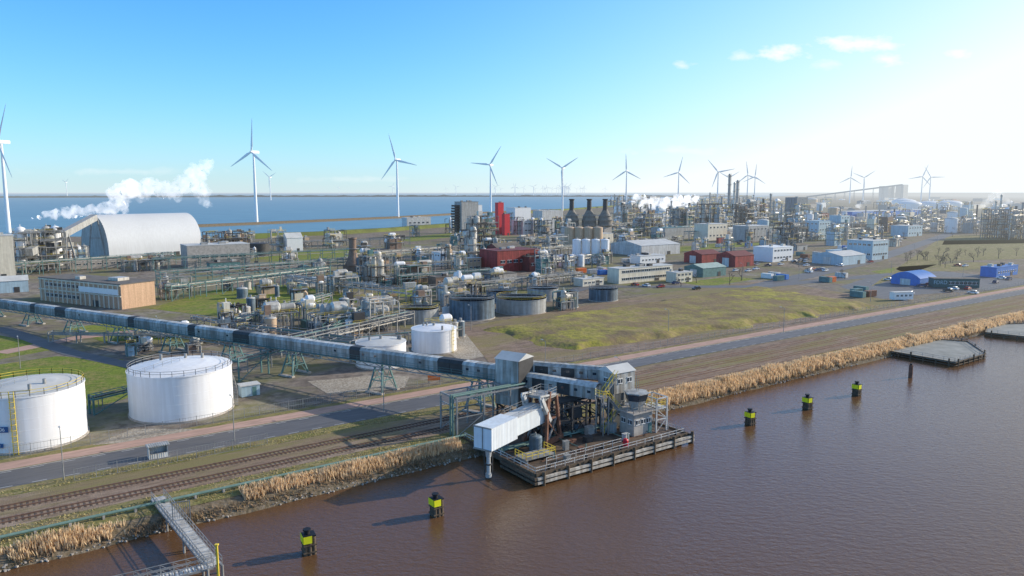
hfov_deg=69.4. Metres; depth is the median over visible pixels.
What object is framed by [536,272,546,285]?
process plant
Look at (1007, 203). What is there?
industrial building
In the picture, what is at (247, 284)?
storage tank
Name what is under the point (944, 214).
industrial building
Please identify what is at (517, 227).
process plant
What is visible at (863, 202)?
industrial building
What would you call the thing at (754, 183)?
wind turbine
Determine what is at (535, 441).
deck tank
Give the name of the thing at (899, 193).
silo
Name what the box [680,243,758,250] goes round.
grass patch
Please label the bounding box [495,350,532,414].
transfer tower
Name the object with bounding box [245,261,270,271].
building
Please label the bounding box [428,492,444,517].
mooring dolphin
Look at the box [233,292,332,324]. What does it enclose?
pipe rack
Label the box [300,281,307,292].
storage tank
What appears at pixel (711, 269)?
shed
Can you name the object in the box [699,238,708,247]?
process plant
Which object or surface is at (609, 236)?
building
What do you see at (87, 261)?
pipe rack
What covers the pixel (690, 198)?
process plant
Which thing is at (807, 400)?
mooring dolphin
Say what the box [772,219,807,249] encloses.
process plant
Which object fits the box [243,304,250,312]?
storage tank
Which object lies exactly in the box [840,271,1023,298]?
service yard
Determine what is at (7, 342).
lawn
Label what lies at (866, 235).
process plant
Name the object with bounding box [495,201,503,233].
tower
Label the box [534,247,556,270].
process plant
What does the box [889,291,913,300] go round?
portable unit
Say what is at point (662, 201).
process plant
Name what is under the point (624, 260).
shipping container
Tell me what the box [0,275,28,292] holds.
building
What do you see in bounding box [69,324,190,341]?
lawn
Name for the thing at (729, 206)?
process plant
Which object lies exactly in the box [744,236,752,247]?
process plant
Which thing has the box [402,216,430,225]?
building
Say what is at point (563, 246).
pipe rack
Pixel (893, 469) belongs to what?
harbour water
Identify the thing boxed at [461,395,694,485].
loading jetty
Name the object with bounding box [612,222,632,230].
pipe rack
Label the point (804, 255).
shipping container
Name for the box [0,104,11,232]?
wind turbine
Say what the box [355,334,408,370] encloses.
storage tank
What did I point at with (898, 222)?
process plant
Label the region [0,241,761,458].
yard paving
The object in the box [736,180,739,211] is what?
distillation column
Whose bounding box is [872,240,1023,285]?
meadow
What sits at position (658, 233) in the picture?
process plant
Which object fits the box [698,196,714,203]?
process plant
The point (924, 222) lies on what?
process plant
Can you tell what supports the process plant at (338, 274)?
on the lawn at (202, 304)
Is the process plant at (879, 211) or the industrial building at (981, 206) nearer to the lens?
the process plant at (879, 211)
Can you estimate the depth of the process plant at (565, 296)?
283.16 m
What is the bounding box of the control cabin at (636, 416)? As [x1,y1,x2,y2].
[614,375,655,436]
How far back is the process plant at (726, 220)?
847.72 m
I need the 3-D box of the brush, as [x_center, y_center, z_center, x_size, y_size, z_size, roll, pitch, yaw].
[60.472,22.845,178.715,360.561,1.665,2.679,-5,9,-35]
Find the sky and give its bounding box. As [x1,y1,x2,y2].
[0,0,1023,192]
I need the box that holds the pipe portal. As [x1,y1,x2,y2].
[440,382,526,435]
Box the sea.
[0,193,793,238]
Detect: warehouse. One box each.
[611,239,679,254]
[838,209,931,216]
[847,237,888,259]
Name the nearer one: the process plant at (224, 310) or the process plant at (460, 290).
the process plant at (224, 310)
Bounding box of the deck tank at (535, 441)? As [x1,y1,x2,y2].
[529,432,541,450]
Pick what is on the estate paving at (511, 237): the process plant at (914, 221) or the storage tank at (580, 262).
the process plant at (914, 221)
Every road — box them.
[0,326,221,367]
[0,327,254,353]
[0,385,494,488]
[571,273,892,291]
[599,289,1023,366]
[750,229,959,287]
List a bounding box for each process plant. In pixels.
[12,224,68,273]
[65,242,78,264]
[74,243,88,257]
[121,254,168,271]
[125,337,136,356]
[135,336,153,352]
[157,272,194,299]
[185,337,201,353]
[201,228,248,242]
[217,298,231,317]
[218,302,235,328]
[218,317,230,327]
[221,277,233,290]
[221,302,246,321]
[233,233,251,241]
[235,312,250,329]
[235,322,247,329]
[250,246,256,258]
[253,294,269,309]
[254,301,299,329]
[255,278,275,293]
[260,305,275,331]
[268,227,285,251]
[279,247,298,264]
[287,282,296,294]
[290,284,308,306]
[296,295,316,318]
[302,299,316,320]
[303,237,311,246]
[306,301,351,332]
[311,258,328,274]
[314,303,323,320]
[316,275,325,296]
[322,237,335,249]
[324,227,346,245]
[326,316,337,332]
[327,269,358,294]
[340,292,359,306]
[351,311,368,336]
[355,248,373,274]
[356,241,371,254]
[357,294,399,332]
[358,249,389,287]
[360,293,372,307]
[370,297,386,320]
[384,233,404,248]
[387,293,397,304]
[388,260,431,284]
[392,252,401,263]
[409,224,419,236]
[410,290,430,304]
[411,247,421,261]
[412,246,423,259]
[413,285,431,304]
[415,251,433,269]
[424,314,452,324]
[434,242,445,250]
[436,277,458,301]
[440,285,450,310]
[441,244,454,268]
[445,217,454,233]
[448,288,470,299]
[449,232,459,246]
[449,270,461,281]
[451,251,467,273]
[451,276,459,290]
[452,274,476,293]
[457,229,463,240]
[460,224,483,256]
[461,211,498,255]
[465,280,481,293]
[472,272,484,291]
[479,238,493,248]
[483,267,502,286]
[489,237,504,243]
[498,280,510,288]
[504,212,512,230]
[514,217,523,234]
[517,233,537,245]
[527,272,540,285]
[530,217,536,233]
[534,218,551,235]
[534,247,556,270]
[535,218,547,236]
[535,234,545,245]
[535,250,554,275]
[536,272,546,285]
[537,230,568,254]
[542,263,555,279]
[552,216,562,230]
[552,287,576,310]
[560,218,572,233]
[561,251,574,275]
[567,270,583,281]
[591,253,608,267]
[597,249,611,264]
[608,194,627,204]
[612,220,621,228]
[613,201,637,225]
[613,227,627,237]
[614,231,641,241]
[616,224,631,231]
[616,236,634,241]
[620,208,634,227]
[627,205,639,212]
[632,210,665,236]
[633,221,640,236]
[635,202,649,208]
[638,196,654,208]
[650,203,669,212]
[650,228,664,238]
[653,198,666,205]
[656,212,671,225]
[666,206,698,225]
[671,236,678,242]
[672,202,687,210]
[680,195,697,201]
[681,210,694,225]
[691,237,700,250]
[693,205,707,214]
[696,203,730,222]
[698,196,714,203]
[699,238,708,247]
[710,194,724,200]
[714,207,723,222]
[719,204,738,219]
[721,234,734,250]
[722,216,732,227]
[727,199,768,225]
[731,196,741,203]
[739,195,751,202]
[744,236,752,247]
[745,219,758,224]
[745,229,754,241]
[757,210,773,224]
[759,236,767,244]
[767,212,783,225]
[768,228,771,238]
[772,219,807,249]
[773,231,779,241]
[775,199,782,210]
[785,209,795,217]
[786,203,810,218]
[786,211,806,229]
[798,223,808,237]
[807,232,823,240]
[813,211,826,219]
[814,212,827,219]
[820,198,830,206]
[825,225,843,245]
[826,222,839,231]
[840,220,852,239]
[852,219,866,229]
[857,229,867,238]
[861,234,872,238]
[863,230,880,238]
[865,212,881,233]
[873,201,890,208]
[874,210,890,216]
[876,211,895,231]
[877,224,886,238]
[889,203,905,209]
[889,235,901,246]
[893,219,907,224]
[893,219,912,224]
[900,209,916,219]
[910,215,919,224]
[913,211,930,232]
[920,208,932,218]
[921,208,937,221]
[928,218,943,231]
[939,206,949,213]
[958,216,982,232]
[961,217,978,232]
[962,201,973,211]
[966,211,975,219]
[980,207,1023,239]
[990,204,1002,212]
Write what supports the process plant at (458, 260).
on the yard paving at (275, 387)
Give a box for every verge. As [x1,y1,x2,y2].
[0,285,1023,462]
[0,296,1014,497]
[0,399,606,548]
[2,289,1020,470]
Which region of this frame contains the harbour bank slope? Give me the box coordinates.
[0,322,1021,571]
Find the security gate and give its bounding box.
[171,500,190,520]
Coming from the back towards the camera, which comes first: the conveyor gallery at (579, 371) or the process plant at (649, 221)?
the process plant at (649, 221)
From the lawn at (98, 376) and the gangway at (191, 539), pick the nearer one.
the gangway at (191, 539)
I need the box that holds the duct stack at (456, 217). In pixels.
[451,205,459,234]
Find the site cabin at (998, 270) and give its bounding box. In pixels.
[980,262,1017,276]
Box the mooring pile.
[908,363,912,377]
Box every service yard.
[602,271,864,293]
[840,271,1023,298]
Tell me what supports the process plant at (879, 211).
on the estate paving at (511, 237)
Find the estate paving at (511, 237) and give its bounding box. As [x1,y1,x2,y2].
[480,201,1018,244]
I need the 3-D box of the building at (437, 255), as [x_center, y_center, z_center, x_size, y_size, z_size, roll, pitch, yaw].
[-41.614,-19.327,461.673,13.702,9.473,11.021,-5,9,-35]
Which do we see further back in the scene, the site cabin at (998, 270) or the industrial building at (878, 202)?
the industrial building at (878, 202)
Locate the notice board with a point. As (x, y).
(431, 378)
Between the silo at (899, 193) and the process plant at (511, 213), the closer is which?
the process plant at (511, 213)
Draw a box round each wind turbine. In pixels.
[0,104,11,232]
[232,121,271,221]
[382,136,414,216]
[474,148,499,211]
[548,158,576,209]
[613,160,639,202]
[665,157,689,201]
[708,160,732,201]
[740,161,759,194]
[744,164,763,198]
[840,170,860,202]
[854,172,872,199]
[910,164,930,201]
[924,171,937,199]
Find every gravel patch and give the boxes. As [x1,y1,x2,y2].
[94,429,195,444]
[308,376,408,393]
[449,334,482,358]
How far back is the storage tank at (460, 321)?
230.49 m
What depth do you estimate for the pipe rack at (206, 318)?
236.91 m
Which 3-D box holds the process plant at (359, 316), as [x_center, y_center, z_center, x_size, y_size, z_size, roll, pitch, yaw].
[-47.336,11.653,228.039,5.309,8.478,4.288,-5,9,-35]
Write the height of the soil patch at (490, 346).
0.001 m
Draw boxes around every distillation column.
[616,197,618,215]
[726,174,731,205]
[732,182,735,211]
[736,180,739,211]
[769,193,771,212]
[780,204,782,225]
[983,207,987,232]
[999,194,1002,216]
[1020,202,1023,231]
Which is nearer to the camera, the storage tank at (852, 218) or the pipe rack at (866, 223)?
the pipe rack at (866, 223)
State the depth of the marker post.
87.52 m
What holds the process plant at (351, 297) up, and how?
on the yard paving at (275, 387)
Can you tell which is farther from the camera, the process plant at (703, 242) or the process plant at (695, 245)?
the process plant at (703, 242)
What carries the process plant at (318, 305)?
on the yard paving at (275, 387)
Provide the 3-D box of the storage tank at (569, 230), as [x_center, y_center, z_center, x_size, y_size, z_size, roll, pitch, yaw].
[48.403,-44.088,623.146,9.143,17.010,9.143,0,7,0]
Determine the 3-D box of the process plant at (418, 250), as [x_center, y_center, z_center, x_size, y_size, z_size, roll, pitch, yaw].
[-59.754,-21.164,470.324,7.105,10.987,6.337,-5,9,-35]
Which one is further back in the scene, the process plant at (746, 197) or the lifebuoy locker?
the process plant at (746, 197)
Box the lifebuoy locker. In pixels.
[623,438,627,446]
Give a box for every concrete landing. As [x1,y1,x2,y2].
[889,334,985,366]
[984,321,1023,339]
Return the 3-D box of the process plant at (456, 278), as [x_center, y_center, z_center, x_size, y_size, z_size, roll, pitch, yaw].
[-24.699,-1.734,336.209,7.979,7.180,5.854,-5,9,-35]
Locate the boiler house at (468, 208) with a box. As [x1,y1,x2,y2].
[454,200,477,231]
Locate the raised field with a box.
[483,286,880,349]
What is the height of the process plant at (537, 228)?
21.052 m
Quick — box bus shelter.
[145,441,169,459]
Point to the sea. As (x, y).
(32, 213)
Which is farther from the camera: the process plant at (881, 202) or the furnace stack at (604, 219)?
the process plant at (881, 202)
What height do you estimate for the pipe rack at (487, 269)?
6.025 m
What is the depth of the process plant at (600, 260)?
440.13 m
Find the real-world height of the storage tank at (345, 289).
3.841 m
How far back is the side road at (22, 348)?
218.23 m
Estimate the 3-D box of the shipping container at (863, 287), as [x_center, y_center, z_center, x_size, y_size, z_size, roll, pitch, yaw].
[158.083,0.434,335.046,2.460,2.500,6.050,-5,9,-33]
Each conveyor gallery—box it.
[0,298,495,414]
[526,372,601,425]
[533,361,604,415]
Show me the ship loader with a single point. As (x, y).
(492, 434)
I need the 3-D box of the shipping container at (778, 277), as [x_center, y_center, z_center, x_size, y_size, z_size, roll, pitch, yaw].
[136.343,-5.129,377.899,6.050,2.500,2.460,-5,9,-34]
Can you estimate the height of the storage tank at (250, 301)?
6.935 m
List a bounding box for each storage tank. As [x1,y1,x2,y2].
[0,368,89,455]
[125,350,237,424]
[236,285,247,298]
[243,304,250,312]
[244,278,251,289]
[246,295,255,312]
[250,241,269,256]
[264,314,276,333]
[274,283,279,296]
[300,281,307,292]
[309,318,316,331]
[339,295,348,307]
[342,286,349,294]
[345,316,352,335]
[348,305,355,311]
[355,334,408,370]
[381,289,388,296]
[398,301,438,324]
[411,322,456,354]
[442,304,448,313]
[449,292,494,320]
[453,319,458,338]
[456,318,464,337]
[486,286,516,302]
[495,291,546,315]
[527,283,557,301]
[556,289,578,308]
[558,253,563,266]
[564,226,573,245]
[569,253,573,266]
[572,237,580,263]
[574,226,583,244]
[577,253,584,266]
[581,237,589,263]
[583,226,592,245]
[588,284,617,301]
[591,237,599,263]
[593,226,602,244]
[600,237,608,255]
[757,218,768,224]
[804,213,813,221]
[808,198,817,202]
[816,204,822,210]
[829,207,837,215]
[849,215,854,225]
[891,199,914,203]
[895,216,906,223]
[896,200,921,208]
[921,201,937,209]
[938,202,949,209]
[940,200,961,209]
[944,217,958,232]
[947,211,957,217]
[959,207,967,216]
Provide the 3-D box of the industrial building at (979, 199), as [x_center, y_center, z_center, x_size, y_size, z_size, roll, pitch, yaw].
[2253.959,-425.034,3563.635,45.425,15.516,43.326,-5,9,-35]
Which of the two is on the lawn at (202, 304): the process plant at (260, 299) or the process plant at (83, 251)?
the process plant at (260, 299)
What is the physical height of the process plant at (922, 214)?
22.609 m
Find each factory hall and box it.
[180,241,249,267]
[479,246,538,271]
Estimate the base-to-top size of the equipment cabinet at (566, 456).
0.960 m
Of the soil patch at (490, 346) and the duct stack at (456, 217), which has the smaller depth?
the soil patch at (490, 346)
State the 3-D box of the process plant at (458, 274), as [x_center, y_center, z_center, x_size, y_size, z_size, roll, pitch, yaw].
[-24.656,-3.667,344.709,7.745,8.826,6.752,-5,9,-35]
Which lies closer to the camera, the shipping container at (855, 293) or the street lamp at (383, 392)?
the street lamp at (383, 392)
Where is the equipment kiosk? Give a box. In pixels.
[237,381,260,396]
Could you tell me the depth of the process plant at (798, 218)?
833.45 m
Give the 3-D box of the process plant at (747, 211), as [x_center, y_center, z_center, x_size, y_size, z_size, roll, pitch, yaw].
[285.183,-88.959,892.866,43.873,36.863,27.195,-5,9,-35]
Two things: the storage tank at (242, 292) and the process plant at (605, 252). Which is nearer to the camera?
the storage tank at (242, 292)
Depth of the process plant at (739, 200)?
1826.09 m
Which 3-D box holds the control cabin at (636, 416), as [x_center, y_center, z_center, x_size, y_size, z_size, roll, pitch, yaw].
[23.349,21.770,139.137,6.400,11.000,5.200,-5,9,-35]
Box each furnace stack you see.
[563,199,579,226]
[581,199,596,226]
[596,199,612,232]
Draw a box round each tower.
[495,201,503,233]
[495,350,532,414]
[502,213,509,235]
[595,362,635,436]
[645,392,667,432]
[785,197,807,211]
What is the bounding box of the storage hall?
[81,213,201,256]
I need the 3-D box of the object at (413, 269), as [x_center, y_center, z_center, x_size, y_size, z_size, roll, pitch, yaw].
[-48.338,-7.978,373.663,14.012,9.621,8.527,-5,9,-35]
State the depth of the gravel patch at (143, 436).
138.20 m
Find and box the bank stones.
[0,333,981,571]
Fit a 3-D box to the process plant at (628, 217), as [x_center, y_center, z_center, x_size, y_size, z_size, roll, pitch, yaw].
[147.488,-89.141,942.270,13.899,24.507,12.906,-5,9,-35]
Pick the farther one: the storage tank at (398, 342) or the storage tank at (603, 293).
the storage tank at (603, 293)
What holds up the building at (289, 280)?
on the yard paving at (275, 387)
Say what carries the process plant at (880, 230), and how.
on the estate paving at (511, 237)
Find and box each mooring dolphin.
[300,527,316,556]
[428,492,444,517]
[744,408,756,425]
[802,394,813,409]
[851,381,861,395]
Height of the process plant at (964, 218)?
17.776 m
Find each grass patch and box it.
[251,248,374,261]
[373,288,435,296]
[402,233,453,241]
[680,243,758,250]
[682,276,753,284]
[871,268,894,273]
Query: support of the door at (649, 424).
in the control cabin at (636, 416)
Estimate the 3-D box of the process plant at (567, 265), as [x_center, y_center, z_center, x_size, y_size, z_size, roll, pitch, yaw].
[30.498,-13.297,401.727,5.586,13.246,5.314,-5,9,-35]
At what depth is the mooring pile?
186.94 m
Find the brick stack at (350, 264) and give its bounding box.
[343,237,358,271]
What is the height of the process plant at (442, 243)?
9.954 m
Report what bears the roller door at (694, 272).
in the shed at (711, 269)
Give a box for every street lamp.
[58,426,64,479]
[229,394,234,440]
[379,371,383,411]
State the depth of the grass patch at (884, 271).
421.71 m
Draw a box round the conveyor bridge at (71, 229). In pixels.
[24,214,104,257]
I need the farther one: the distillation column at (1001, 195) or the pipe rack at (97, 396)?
the distillation column at (1001, 195)
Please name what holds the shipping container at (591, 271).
on the yard paving at (275, 387)
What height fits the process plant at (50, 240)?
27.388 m
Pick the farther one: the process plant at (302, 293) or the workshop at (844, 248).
the workshop at (844, 248)
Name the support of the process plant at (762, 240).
on the estate paving at (511, 237)
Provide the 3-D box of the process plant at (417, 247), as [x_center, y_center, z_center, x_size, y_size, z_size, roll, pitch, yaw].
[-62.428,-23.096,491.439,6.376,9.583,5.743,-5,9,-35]
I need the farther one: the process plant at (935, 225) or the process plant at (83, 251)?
the process plant at (935, 225)
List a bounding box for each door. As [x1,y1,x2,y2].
[14,287,19,292]
[252,386,256,395]
[623,246,627,254]
[648,422,651,432]
[690,255,695,262]
[690,269,696,276]
[722,257,728,266]
[823,257,830,264]
[900,278,909,284]
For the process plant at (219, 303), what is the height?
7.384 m
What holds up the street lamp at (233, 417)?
on the ground at (823, 247)
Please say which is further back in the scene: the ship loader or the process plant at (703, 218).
the process plant at (703, 218)
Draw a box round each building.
[0,232,15,275]
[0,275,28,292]
[38,273,155,308]
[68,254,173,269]
[207,259,240,270]
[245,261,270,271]
[283,232,302,250]
[286,276,328,287]
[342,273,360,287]
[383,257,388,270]
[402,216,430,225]
[428,272,452,285]
[431,249,458,265]
[464,255,480,269]
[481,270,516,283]
[506,206,530,219]
[511,219,553,234]
[522,254,538,271]
[533,209,562,220]
[558,232,612,243]
[574,274,603,286]
[607,263,672,283]
[630,252,665,263]
[651,225,690,238]
[666,268,692,282]
[694,222,727,240]
[716,236,724,243]
[732,224,768,240]
[793,243,807,250]
[805,219,832,239]
[808,202,816,207]
[829,214,849,238]
[847,208,863,210]
[856,212,872,219]
[857,200,870,203]
[876,200,892,204]
[878,204,895,209]
[891,223,922,236]
[930,197,945,199]
[932,213,946,219]
[972,204,985,208]
[973,198,986,200]
[1002,201,1019,204]
[1011,203,1021,208]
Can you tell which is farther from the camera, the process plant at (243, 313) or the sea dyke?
the sea dyke
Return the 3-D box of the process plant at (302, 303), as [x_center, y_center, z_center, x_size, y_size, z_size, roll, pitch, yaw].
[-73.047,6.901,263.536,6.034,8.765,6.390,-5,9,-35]
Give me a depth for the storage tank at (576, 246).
464.63 m
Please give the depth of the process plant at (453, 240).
615.05 m
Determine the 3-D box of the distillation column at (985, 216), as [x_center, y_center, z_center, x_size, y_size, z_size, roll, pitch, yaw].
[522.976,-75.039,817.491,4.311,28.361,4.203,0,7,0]
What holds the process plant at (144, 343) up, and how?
on the yard paving at (275, 387)
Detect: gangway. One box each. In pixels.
[115,553,214,575]
[151,488,223,575]
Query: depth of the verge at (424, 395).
153.43 m
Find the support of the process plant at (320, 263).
on the yard paving at (275, 387)
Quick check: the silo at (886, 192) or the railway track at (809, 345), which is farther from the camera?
the silo at (886, 192)
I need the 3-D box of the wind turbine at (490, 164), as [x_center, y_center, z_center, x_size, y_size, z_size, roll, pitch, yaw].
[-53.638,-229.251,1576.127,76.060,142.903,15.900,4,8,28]
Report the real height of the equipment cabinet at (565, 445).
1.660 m
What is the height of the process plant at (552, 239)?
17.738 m
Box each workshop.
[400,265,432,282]
[753,244,793,261]
[826,247,846,251]
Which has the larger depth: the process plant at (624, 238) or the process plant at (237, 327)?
the process plant at (624, 238)
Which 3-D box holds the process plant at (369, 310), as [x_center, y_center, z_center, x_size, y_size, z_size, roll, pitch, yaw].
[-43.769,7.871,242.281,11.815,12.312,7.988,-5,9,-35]
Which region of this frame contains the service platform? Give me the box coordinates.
[515,442,555,463]
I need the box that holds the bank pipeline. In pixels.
[0,434,466,538]
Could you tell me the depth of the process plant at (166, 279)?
312.14 m
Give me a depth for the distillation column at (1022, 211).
785.55 m
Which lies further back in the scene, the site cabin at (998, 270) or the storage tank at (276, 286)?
the site cabin at (998, 270)
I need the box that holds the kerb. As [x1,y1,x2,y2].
[0,289,1022,471]
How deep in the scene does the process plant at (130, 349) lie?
204.20 m
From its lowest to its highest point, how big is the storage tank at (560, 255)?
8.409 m
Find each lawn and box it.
[0,335,47,358]
[0,356,127,408]
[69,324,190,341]
[149,285,356,317]
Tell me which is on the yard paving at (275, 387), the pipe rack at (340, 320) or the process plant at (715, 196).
the pipe rack at (340, 320)
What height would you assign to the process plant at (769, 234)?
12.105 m
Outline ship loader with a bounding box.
[473,384,563,477]
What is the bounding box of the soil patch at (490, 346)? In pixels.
[465,281,900,362]
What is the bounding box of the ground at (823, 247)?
[1,193,1023,546]
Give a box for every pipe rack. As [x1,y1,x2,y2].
[15,251,175,274]
[47,330,221,344]
[87,385,127,414]
[152,247,369,271]
[155,256,347,285]
[164,266,330,300]
[190,314,269,333]
[215,320,361,340]
[231,337,321,381]
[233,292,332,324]
[250,237,409,249]
[281,310,414,358]
[282,274,412,301]
[313,336,355,361]
[322,306,360,338]
[326,326,463,344]
[345,245,463,262]
[356,259,453,274]
[397,267,490,286]
[413,270,582,299]
[542,236,683,253]
[550,252,610,265]
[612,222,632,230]
[612,223,744,236]
[684,225,800,240]
[799,226,881,239]
[827,215,944,220]
[849,221,959,226]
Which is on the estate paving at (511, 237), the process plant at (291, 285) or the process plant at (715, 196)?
the process plant at (715, 196)
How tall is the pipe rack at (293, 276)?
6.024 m
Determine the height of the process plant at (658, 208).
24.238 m
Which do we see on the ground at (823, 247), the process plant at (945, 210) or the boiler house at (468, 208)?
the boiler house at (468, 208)
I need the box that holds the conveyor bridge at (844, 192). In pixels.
[806,184,902,200]
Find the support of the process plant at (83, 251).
on the yard paving at (275, 387)
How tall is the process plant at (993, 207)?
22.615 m
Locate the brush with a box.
[8,321,1023,565]
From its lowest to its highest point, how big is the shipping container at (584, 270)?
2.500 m
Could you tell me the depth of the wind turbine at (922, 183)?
2768.86 m
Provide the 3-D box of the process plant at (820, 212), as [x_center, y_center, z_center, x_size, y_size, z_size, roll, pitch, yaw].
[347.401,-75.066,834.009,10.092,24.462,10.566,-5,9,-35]
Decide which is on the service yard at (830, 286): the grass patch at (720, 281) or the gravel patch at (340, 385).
the grass patch at (720, 281)
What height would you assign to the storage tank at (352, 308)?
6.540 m
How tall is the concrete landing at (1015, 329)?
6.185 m
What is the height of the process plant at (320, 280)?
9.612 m
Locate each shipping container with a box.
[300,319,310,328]
[379,280,391,285]
[403,282,415,287]
[576,268,586,272]
[587,269,597,273]
[597,269,606,274]
[621,258,628,262]
[761,273,773,278]
[773,275,784,280]
[776,274,788,279]
[800,254,809,257]
[819,276,832,282]
[835,272,847,277]
[850,288,862,290]
[850,290,865,297]
[853,285,868,290]
[865,290,876,296]
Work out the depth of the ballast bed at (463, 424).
132.30 m
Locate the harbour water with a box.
[0,333,1023,575]
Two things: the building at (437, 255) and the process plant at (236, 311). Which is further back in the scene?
the building at (437, 255)
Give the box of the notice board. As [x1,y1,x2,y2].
[428,374,439,382]
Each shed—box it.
[684,249,719,263]
[684,262,726,277]
[716,250,753,266]
[812,250,865,264]
[891,270,935,285]
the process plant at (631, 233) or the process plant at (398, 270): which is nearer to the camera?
the process plant at (398, 270)
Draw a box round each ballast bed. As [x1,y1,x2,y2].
[0,300,1023,528]
[586,295,1023,381]
[625,309,1023,401]
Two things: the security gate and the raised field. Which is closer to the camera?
the security gate
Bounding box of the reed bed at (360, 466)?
[0,310,1023,562]
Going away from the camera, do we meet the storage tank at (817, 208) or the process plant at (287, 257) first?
the process plant at (287, 257)
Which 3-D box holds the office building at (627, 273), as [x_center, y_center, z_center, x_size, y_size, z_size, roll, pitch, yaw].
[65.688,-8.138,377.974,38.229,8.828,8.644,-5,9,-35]
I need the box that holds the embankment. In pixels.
[531,200,696,212]
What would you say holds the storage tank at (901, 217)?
on the estate paving at (511, 237)
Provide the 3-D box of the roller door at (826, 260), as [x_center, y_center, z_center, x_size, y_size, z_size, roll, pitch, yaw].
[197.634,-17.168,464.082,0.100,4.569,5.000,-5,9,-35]
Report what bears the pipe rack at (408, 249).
on the yard paving at (275, 387)
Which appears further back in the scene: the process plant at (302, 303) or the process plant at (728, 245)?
the process plant at (728, 245)
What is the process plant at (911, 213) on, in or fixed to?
on the estate paving at (511, 237)
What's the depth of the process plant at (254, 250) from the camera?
504.85 m
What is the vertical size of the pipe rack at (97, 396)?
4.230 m
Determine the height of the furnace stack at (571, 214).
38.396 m
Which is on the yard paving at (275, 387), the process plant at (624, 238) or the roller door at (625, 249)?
the process plant at (624, 238)
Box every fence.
[0,375,469,459]
[73,433,267,480]
[541,281,1023,362]
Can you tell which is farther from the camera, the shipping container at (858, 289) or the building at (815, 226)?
the building at (815, 226)
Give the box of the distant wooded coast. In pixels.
[0,195,750,197]
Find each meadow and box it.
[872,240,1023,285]
[892,262,999,270]
[943,235,1023,244]
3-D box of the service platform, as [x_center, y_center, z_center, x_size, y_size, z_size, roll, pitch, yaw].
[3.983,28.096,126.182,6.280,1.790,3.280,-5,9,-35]
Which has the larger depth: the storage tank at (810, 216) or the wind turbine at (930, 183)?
the wind turbine at (930, 183)
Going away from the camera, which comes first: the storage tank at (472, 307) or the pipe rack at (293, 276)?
the storage tank at (472, 307)
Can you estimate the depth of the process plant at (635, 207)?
1562.40 m
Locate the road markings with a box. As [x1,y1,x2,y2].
[2,290,1019,487]
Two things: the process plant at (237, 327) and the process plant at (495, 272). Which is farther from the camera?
the process plant at (495, 272)
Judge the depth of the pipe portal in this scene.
140.93 m
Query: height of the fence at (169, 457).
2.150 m
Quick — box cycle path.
[0,286,1023,470]
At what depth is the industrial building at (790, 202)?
1195.81 m
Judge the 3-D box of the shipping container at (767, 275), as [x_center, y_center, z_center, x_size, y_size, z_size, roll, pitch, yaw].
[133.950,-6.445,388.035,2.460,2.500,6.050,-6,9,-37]
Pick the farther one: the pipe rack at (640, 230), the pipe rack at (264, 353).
the pipe rack at (640, 230)
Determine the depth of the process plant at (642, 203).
1955.99 m
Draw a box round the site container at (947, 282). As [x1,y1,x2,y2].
[928,277,980,287]
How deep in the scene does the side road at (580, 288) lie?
358.29 m
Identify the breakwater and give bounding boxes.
[198,209,552,226]
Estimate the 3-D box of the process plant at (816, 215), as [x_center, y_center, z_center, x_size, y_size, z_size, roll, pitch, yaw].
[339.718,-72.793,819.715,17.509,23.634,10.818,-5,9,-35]
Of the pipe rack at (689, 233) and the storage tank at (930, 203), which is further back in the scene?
the storage tank at (930, 203)
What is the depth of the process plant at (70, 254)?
459.24 m
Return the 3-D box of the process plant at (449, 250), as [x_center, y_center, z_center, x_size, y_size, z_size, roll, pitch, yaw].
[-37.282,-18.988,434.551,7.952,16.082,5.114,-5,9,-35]
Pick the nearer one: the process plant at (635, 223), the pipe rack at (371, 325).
the pipe rack at (371, 325)
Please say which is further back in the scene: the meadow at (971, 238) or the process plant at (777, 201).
the process plant at (777, 201)
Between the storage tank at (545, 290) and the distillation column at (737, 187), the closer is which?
the storage tank at (545, 290)
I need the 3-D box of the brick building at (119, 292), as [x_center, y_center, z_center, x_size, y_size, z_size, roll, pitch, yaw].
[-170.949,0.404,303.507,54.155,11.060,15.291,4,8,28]
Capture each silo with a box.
[878,186,894,198]
[895,185,907,197]
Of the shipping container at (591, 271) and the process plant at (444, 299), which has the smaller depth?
the process plant at (444, 299)
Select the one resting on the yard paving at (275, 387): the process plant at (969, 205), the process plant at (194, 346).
the process plant at (194, 346)
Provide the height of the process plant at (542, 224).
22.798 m
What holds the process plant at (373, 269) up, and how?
on the yard paving at (275, 387)
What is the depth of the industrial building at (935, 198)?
4447.38 m
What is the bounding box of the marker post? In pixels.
[214,543,219,575]
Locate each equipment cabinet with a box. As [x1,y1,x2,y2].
[562,440,568,450]
[563,453,571,460]
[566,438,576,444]
[577,446,583,452]
[582,434,593,442]
[584,425,594,434]
[605,421,616,433]
[621,432,629,440]
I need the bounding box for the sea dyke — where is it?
[252,223,448,238]
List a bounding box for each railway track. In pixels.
[0,406,506,511]
[0,425,449,524]
[558,301,1023,396]
[592,297,1023,381]
[625,309,1023,395]
[635,305,1023,387]
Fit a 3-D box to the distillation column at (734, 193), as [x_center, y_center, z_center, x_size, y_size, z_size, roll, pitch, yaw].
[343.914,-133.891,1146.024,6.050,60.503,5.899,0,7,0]
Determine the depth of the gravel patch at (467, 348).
211.45 m

